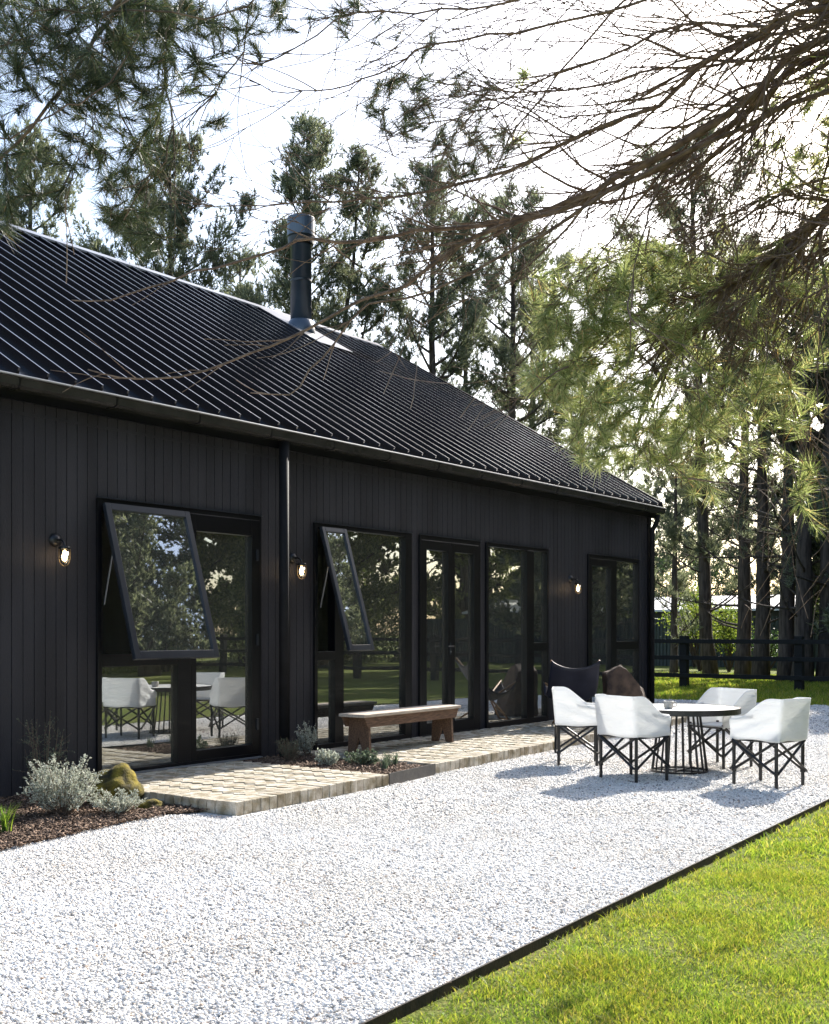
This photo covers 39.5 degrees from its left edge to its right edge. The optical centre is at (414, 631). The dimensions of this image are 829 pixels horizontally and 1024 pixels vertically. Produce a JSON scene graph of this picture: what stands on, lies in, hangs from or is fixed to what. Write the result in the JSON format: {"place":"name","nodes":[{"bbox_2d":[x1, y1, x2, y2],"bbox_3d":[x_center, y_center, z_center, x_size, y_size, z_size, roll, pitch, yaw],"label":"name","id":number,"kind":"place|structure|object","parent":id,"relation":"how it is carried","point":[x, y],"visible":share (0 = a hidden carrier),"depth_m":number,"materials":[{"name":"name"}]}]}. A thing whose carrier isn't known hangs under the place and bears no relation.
{"place":"outdoors","nodes":[
{"label":"outdoors","id":0,"kind":"place"},
{"bbox_2d":[0,790,206,850],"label":"mulch bed","id":1,"kind":"object","parent":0,"point":[74,827],"visible":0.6,"depth_m":8.77,"materials":[{"name":"wood"}]},
{"bbox_2d":[0,800,20,831],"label":"grass tuft","id":2,"kind":"object","parent":1,"relation":"on","point":[4,818],"visible":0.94,"depth_m":8.15,"materials":[{"name":"green plant"}]},
{"bbox_2d":[12,711,74,782],"bbox_3d":[-3.113,1.050,9.707,0.492,0.764,0.402,0,0,-5],"label":"rosemary shrub","id":3,"kind":"object","parent":1,"relation":"on","point":[47,748],"visible":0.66,"depth_m":9.70,"materials":[{"name":"green plant"}]},
{"bbox_2d":[16,752,104,815],"bbox_3d":[-2.748,1.186,8.994,0.681,0.497,0.596,0,0,-26],"label":"silver shrub","id":4,"kind":"object","parent":1,"relation":"on","point":[49,789],"visible":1,"depth_m":8.91,"materials":[{"name":"green plant"}]},
{"bbox_2d":[87,763,144,805],"bbox_3d":[-2.486,1.343,9.639,0.432,0.484,0.531,0,0,36],"label":"mossy rock","id":5,"kind":"object","parent":1,"relation":"on","point":[121,775],"visible":0.46,"depth_m":9.54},
{"bbox_2d":[86,788,146,814],"bbox_3d":[-2.348,1.327,9.010,0.452,0.215,0.480,0,0,-26],"label":"silver shrub","id":6,"kind":"object","parent":1,"relation":"on","point":[125,803],"visible":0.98,"depth_m":8.98,"materials":[{"name":"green plant"}]},
{"bbox_2d":[135,799,165,810],"bbox_3d":[-2.136,1.421,9.355,0.173,0.128,0.271,0,0,36],"label":"mossy rock","id":7,"kind":"object","parent":1,"relation":"on","point":[149,803],"visible":0.59,"depth_m":9.28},
{"bbox_2d":[67,761,388,815],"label":"paving","id":8,"kind":"structure","parent":0,"point":[234,788],"depth_m":10.17,"materials":[{"name":"stone"}]},
{"bbox_2d":[0,700,828,1023],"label":"gravel","id":9,"kind":"structure","parent":0,"point":[218,958],"depth_m":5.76,"materials":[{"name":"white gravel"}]},
{"bbox_2d":[389,763,435,785],"bbox_3d":[-0.014,1.393,11.239,0.010,0.115,0.940,0,0,28],"label":"planter edge","id":10,"kind":"object","parent":9,"relation":"on","point":[411,774],"visible":0.93,"depth_m":11.22,"materials":[{"name":"metal"}]},
{"bbox_2d":[159,735,828,816],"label":"gravel stones","id":11,"kind":"object","parent":9,"relation":"on","point":[572,769],"visible":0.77,"depth_m":10.51,"materials":[{"name":"gravel"}]},
{"bbox_2d":[552,687,598,765],"bbox_3d":[1.768,1.035,12.632,0.528,0.831,0.584,0,0,7],"label":"canvas chair","id":12,"kind":"object","parent":9,"relation":"on","point":[572,708],"visible":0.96,"depth_m":12.37,"materials":[{"name":"white fabric"}]},
{"bbox_2d":[595,694,670,782],"bbox_3d":[2.130,1.035,11.276,0.528,0.831,0.584,0,0,-33],"label":"canvas chair","id":13,"kind":"object","parent":9,"relation":"on","point":[635,719],"visible":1,"depth_m":11.09,"materials":[{"name":"white fabric"}]},
{"bbox_2d":[651,703,740,774],"bbox_3d":[2.726,1.108,11.870,1.224,0.660,1.224,0,0,36],"label":"table","id":14,"kind":"object","parent":9,"relation":"on","point":[687,710],"visible":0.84,"depth_m":11.67,"materials":[{"name":"black paint"}]},
{"bbox_2d":[663,701,676,708],"bbox_3d":[2.575,0.743,11.645,0.122,0.078,0.104,0,0,36],"label":"mug","id":15,"kind":"object","parent":14,"relation":"on","point":[668,704],"visible":1,"depth_m":11.61,"materials":[{"name":"white ceramic"}]},
{"bbox_2d":[686,687,756,768],"bbox_3d":[3.296,1.035,12.391,0.528,0.831,0.584,0,0,-30],"label":"canvas chair","id":16,"kind":"object","parent":9,"relation":"on","point":[744,700],"visible":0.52,"depth_m":12.49,"materials":[{"name":"white fabric"}]},
{"bbox_2d":[655,699,828,734],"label":"gravel stones","id":17,"kind":"object","parent":9,"relation":"on","point":[817,721],"visible":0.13,"depth_m":18.14,"materials":[{"name":"gravel"}]},
{"bbox_2d":[729,697,810,788],"bbox_3d":[3.341,1.035,10.851,0.502,0.831,0.602,0,0,-38],"label":"canvas chair","id":18,"kind":"object","parent":9,"relation":"on","point":[773,723],"visible":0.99,"depth_m":10.67,"materials":[{"name":"white fabric"}]},
{"bbox_2d":[0,0,828,595],"label":"sky","id":19,"kind":"structure","parent":0,"point":[312,73],"materials":[{"name":"white"}]},
{"bbox_2d":[297,717,686,773],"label":"paving","id":20,"kind":"structure","parent":0,"point":[466,749],"depth_m":13.58,"materials":[{"name":"stone"}]},
{"bbox_2d":[339,704,460,753],"bbox_3d":[-0.131,1.120,13.335,0.350,0.440,1.980,0,0,34],"label":"bench","id":21,"kind":"object","parent":20,"relation":"on","point":[360,724],"visible":0.98,"depth_m":13.00,"materials":[{"name":"brown wood"}]},
{"bbox_2d":[543,660,599,723],"bbox_3d":[2.240,0.874,16.487,0.723,0.951,0.757,0,0,-2],"label":"sling chair","id":22,"kind":"object","parent":20,"relation":"on","point":[581,683],"visible":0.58,"depth_m":16.27,"materials":[{"name":"black leather"}]},
{"bbox_2d":[602,665,645,697],"bbox_3d":[3.260,0.931,17.348,0.820,0.852,0.575,0,0,1],"label":"butterfly chair","id":23,"kind":"object","parent":20,"relation":"on","point":[619,680],"visible":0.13,"depth_m":17.23,"materials":[{"name":"brown leather"}]},
{"bbox_2d":[391,666,828,1023],"bbox_3d":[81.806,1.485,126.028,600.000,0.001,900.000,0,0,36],"label":"ground","id":24,"kind":"structure","parent":0,"point":[723,670],"depth_m":5.25,"materials":[{"name":"green plant"}]},
{"bbox_2d":[0,115,127,259],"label":"pine tree","id":25,"kind":"object","parent":24,"relation":"on","point":[30,210],"visible":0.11,"depth_m":33.89,"materials":[{"name":"green plant"}]},
{"bbox_2d":[63,119,273,306],"bbox_3d":[-7.053,-7.237,36.200,7.565,17.592,7.654,0,0,36],"label":"pine tree","id":26,"kind":"object","parent":24,"relation":"on","point":[207,278],"visible":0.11,"depth_m":35.43,"materials":[{"name":"green plant"}]},
{"bbox_2d":[216,240,270,302],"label":"pine tree","id":27,"kind":"object","parent":24,"relation":"on","point":[237,267],"visible":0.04,"depth_m":42.94,"materials":[{"name":"green plant"}]},
{"bbox_2d":[249,105,416,363],"bbox_3d":[-3.352,-8.448,40.247,6.651,20.044,5.704,0,0,11],"label":"pine tree","id":28,"kind":"object","parent":24,"relation":"on","point":[290,188],"visible":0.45,"depth_m":39.63,"materials":[{"name":"green plant"}]},
{"bbox_2d":[0,214,666,798],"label":"house","id":29,"kind":"structure","parent":24,"relation":"on","point":[174,612],"depth_m":13.10,"materials":[{"name":"black wood"}]},
{"bbox_2d":[49,533,70,565],"bbox_3d":[-3.124,-0.722,10.211,0.193,0.300,0.124,0,0,36],"label":"wall lamp","id":30,"kind":"object","parent":29,"relation":"attached to","point":[55,539],"visible":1,"depth_m":10.19,"materials":[{"name":"black metal"}]},
{"bbox_2d":[96,498,262,773],"bbox_3d":[-2.127,0.060,11.371,0.587,2.580,2.150,0,0,36],"label":"window","id":31,"kind":"structure","parent":29,"relation":"in","point":[187,692],"depth_m":11.27,"materials":[{"name":"clear glass"}]},
{"bbox_2d":[289,553,305,578],"bbox_3d":[-1.277,-0.722,12.726,0.193,0.300,0.124,0,0,36],"label":"wall lamp","id":32,"kind":"object","parent":29,"relation":"attached to","point":[293,557],"visible":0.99,"depth_m":12.69,"materials":[{"name":"black paint"}]},
{"bbox_2d":[313,523,411,749],"bbox_3d":[-0.436,0.060,13.684,0.575,2.580,1.840,0,0,36],"label":"window","id":33,"kind":"structure","parent":29,"relation":"in","point":[366,665],"depth_m":13.79,"materials":[{"name":"glass"}]},
{"bbox_2d":[418,535,479,736],"bbox_3d":[0.471,0.060,15.257,0.173,2.580,1.410,0,0,36],"label":"double door","id":34,"kind":"structure","parent":29,"relation":"in","point":[448,568],"depth_m":15.22,"materials":[{"name":"clear glass"}]},
{"bbox_2d":[485,542,548,728],"bbox_3d":[1.465,0.060,16.667,0.108,2.580,1.720,0,0,36],"label":"window","id":35,"kind":"structure","parent":29,"relation":"in","point":[516,577],"depth_m":16.67,"materials":[{"name":"clear glass"}]},
{"bbox_2d":[568,575,580,593],"bbox_3d":[2.494,-0.722,17.860,0.193,0.300,0.124,0,0,36],"label":"wall lamp","id":36,"kind":"object","parent":29,"relation":"attached to","point":[571,579],"visible":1,"depth_m":17.83,"materials":[{"name":"black paint"}]},
{"bbox_2d":[587,554,638,702],"bbox_3d":[3.274,0.060,19.129,0.108,2.580,1.850,0,0,36],"label":"window","id":37,"kind":"structure","parent":29,"relation":"in","point":[612,582],"depth_m":19.03,"materials":[{"name":"clear glass"}]},
{"bbox_2d":[0,0,828,637],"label":"pine tree","id":38,"kind":"object","parent":24,"relation":"on","point":[608,296],"visible":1,"depth_m":6.57,"materials":[{"name":"green plant"}]},
{"bbox_2d":[368,151,510,401],"bbox_3d":[0.680,-7.630,39.830,5.203,18.380,5.398,0,0,-11],"label":"pine tree","id":39,"kind":"object","parent":24,"relation":"on","point":[453,355],"visible":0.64,"depth_m":39.37,"materials":[{"name":"green plant"}]},
{"bbox_2d":[427,203,506,413],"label":"pine tree","id":40,"kind":"object","parent":24,"relation":"on","point":[465,373],"visible":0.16,"depth_m":45.72,"materials":[{"name":"green plant"}]},
{"bbox_2d":[442,178,585,445],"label":"pine tree","id":41,"kind":"object","parent":24,"relation":"on","point":[503,355],"visible":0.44,"depth_m":41.60,"materials":[{"name":"green plant"}]},
{"bbox_2d":[484,241,592,439],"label":"pine tree","id":42,"kind":"object","parent":24,"relation":"on","point":[502,324],"visible":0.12,"depth_m":45.76,"materials":[{"name":"green plant"}]},
{"bbox_2d":[528,348,654,495],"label":"pine tree","id":43,"kind":"object","parent":24,"relation":"on","point":[648,490],"visible":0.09,"depth_m":43.43,"materials":[{"name":"green plant"}]},
{"bbox_2d":[361,798,828,1023],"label":"lawn edging","id":44,"kind":"object","parent":24,"relation":"on","point":[404,1009],"visible":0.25,"depth_m":5.48,"materials":[{"name":"black metal"}]},
{"bbox_2d":[588,434,756,672],"bbox_3d":[9.397,-2.606,39.220,6.074,8.328,5.747,0,0,36],"label":"pine tree","id":45,"kind":"object","parent":24,"relation":"on","point":[679,581],"visible":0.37,"depth_m":38.90,"materials":[{"name":"green plant"}]},
{"bbox_2d":[655,553,695,594],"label":"pine tree","id":46,"kind":"object","parent":24,"relation":"on","point":[669,571],"visible":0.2,"depth_m":65.89,"materials":[{"name":"green plant"}]},
{"bbox_2d":[625,472,734,596],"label":"pine tree","id":47,"kind":"object","parent":24,"relation":"on","point":[669,498],"visible":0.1,"depth_m":75.25,"materials":[{"name":"green plant"}]},
{"bbox_2d":[597,111,778,673],"bbox_3d":[9.081,-7.744,38.470,6.205,18.655,6.010,0,0,9],"label":"pine tree","id":48,"kind":"object","parent":24,"relation":"on","point":[705,618],"visible":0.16,"depth_m":37.81,"materials":[{"name":"green plant"}]},
{"bbox_2d":[665,580,717,667],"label":"bush","id":49,"kind":"object","parent":24,"relation":"on","point":[692,596],"visible":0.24,"depth_m":46.89,"materials":[{"name":"green plant"}]},
{"bbox_2d":[655,592,732,670],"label":"bush","id":50,"kind":"object","parent":24,"relation":"on","point":[692,650],"visible":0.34,"depth_m":42.95,"materials":[{"name":"green plant"}]},
{"bbox_2d":[638,449,755,595],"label":"pine tree","id":51,"kind":"object","parent":24,"relation":"on","point":[717,530],"visible":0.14,"depth_m":79.07,"materials":[{"name":"green plant"}]},
{"bbox_2d":[662,547,755,595],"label":"pine tree","id":52,"kind":"object","parent":24,"relation":"on","point":[716,578],"visible":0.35,"depth_m":71.30,"materials":[{"name":"green plant"}]},
{"bbox_2d":[655,595,795,616],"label":"shed","id":53,"kind":"structure","parent":24,"relation":"on","point":[660,611],"depth_m":53.08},
{"bbox_2d":[712,597,754,671],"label":"bush","id":54,"kind":"object","parent":24,"relation":"on","point":[729,651],"visible":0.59,"depth_m":41.78,"materials":[{"name":"green plant"}]},
{"bbox_2d":[655,616,817,668],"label":"sheet fence","id":55,"kind":"object","parent":24,"relation":"on","point":[662,648],"visible":0.02,"depth_m":48.60,"materials":[{"name":"grey metal"}]},
{"bbox_2d":[653,230,828,674],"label":"pine tree","id":56,"kind":"object","parent":24,"relation":"on","point":[760,650],"visible":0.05,"depth_m":35.82,"materials":[{"name":"green plant"}]},
{"bbox_2d":[655,636,828,690],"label":"rail fence","id":57,"kind":"object","parent":24,"relation":"on","point":[799,659],"visible":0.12,"depth_m":29.05,"materials":[{"name":"black wood"}]},
{"bbox_2d":[662,254,823,674],"bbox_3d":[10.512,-4.969,37.195,5.521,13.078,5.254,0,0,-16],"label":"pine tree","id":58,"kind":"object","parent":24,"relation":"on","point":[744,631],"visible":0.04,"depth_m":36.84,"materials":[{"name":"green plant"}]},
{"bbox_2d":[711,467,782,595],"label":"pine tree","id":59,"kind":"object","parent":24,"relation":"on","point":[772,577],"visible":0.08,"depth_m":77.51,"materials":[{"name":"green plant"}]},
{"bbox_2d":[680,228,828,680],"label":"pine tree","id":60,"kind":"object","parent":24,"relation":"on","point":[786,632],"visible":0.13,"depth_m":33.84,"materials":[{"name":"green plant"}]},
{"bbox_2d":[682,269,828,683],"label":"pine tree","id":61,"kind":"object","parent":24,"relation":"on","point":[803,561],"visible":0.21,"depth_m":32.85,"materials":[{"name":"green plant"}]},
{"bbox_2d":[735,628,777,669],"bbox_3d":[12.194,0.714,39.949,2.270,1.675,2.084,0,0,36],"label":"bush","id":62,"kind":"object","parent":24,"relation":"on","point":[773,648],"visible":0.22,"depth_m":39.60,"materials":[{"name":"green plant"}]},
{"bbox_2d":[724,264,828,682],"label":"pine tree","id":63,"kind":"object","parent":24,"relation":"on","point":[822,668],"visible":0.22,"depth_m":32.85,"materials":[{"name":"green plant"}]},
{"bbox_2d":[754,465,798,594],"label":"pine tree","id":64,"kind":"object","parent":24,"relation":"on","point":[775,546],"visible":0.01,"depth_m":76.41,"materials":[{"name":"green plant"}]},
{"bbox_2d":[725,803,828,859],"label":"grass","id":65,"kind":"structure","parent":24,"relation":"on","point":[782,848],"depth_m":7.93,"materials":[{"name":"green plant"}]},
{"bbox_2d":[750,262,828,634],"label":"pine tree","id":66,"kind":"object","parent":24,"relation":"on","point":[815,550],"visible":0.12,"depth_m":34.99,"materials":[{"name":"green plant"}]},
{"bbox_2d":[790,451,828,634],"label":"pine tree","id":67,"kind":"object","parent":24,"relation":"on","point":[819,517],"visible":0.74,"depth_m":30.09,"materials":[{"name":"green plant"}]},
{"bbox_2d":[655,670,828,705],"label":"grass","id":68,"kind":"structure","parent":0,"point":[818,696],"depth_m":29.05,"materials":[{"name":"green plant"}]},
{"label":"mulch bed","id":69,"kind":"structure","parent":0,"visible":0},
{"bbox_2d":[274,736,302,760],"bbox_3d":[-1.302,1.238,12.110,0.306,0.272,0.290,0,0,36],"label":"lavender plant","id":70,"kind":"object","parent":69,"relation":"on","point":[290,754],"visible":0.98,"depth_m":12.08,"materials":[{"name":"green plant"}]},
{"bbox_2d":[293,722,317,755],"bbox_3d":[-1.175,1.169,12.558,0.290,0.408,0.312,0,0,-22],"label":"silver shrub","id":71,"kind":"object","parent":69,"relation":"on","point":[303,740],"visible":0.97,"depth_m":12.54,"materials":[{"name":"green plant"}]},
{"bbox_2d":[314,748,339,765],"bbox_3d":[-0.874,1.274,11.704,0.290,0.200,0.267,0,0,36],"label":"variegated plant","id":72,"kind":"object","parent":69,"relation":"on","point":[328,758],"visible":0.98,"depth_m":11.65,"materials":[{"name":"green plant"}]},
{"bbox_2d":[239,754,424,774],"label":"mulch chips","id":73,"kind":"object","parent":69,"relation":"on","point":[309,761],"visible":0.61,"depth_m":11.68,"materials":[{"name":"brown wood"}]},
{"bbox_2d":[343,747,378,764],"bbox_3d":[-0.539,1.286,11.802,0.367,0.180,0.393,0,0,-11],"label":"variegated plant","id":74,"kind":"object","parent":69,"relation":"on","point":[363,757],"visible":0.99,"depth_m":11.75,"materials":[{"name":"green plant"}]},
{"bbox_2d":[379,756,388,768],"bbox_3d":[-0.297,1.295,11.346,0.123,0.151,0.134,0,0,-6],"label":"blue fescue","id":75,"kind":"object","parent":69,"relation":"on","point":[385,764],"visible":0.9,"depth_m":11.35,"materials":[{"name":"grey plant"}]},
{"bbox_2d":[382,752,391,765],"bbox_3d":[-0.285,1.285,11.627,0.203,0.170,0.182,0,0,36],"label":"blue fescue","id":76,"kind":"object","parent":69,"relation":"on","point":[387,756],"visible":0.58,"depth_m":11.61,"materials":[{"name":"grey plant"}]},
{"bbox_2d":[391,751,398,763],"bbox_3d":[-0.198,1.291,11.760,0.230,0.157,0.239,0,0,36],"label":"blue fescue","id":77,"kind":"object","parent":69,"relation":"on","point":[395,761],"visible":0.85,"depth_m":11.76,"materials":[{"name":"grey plant"}]}
]}

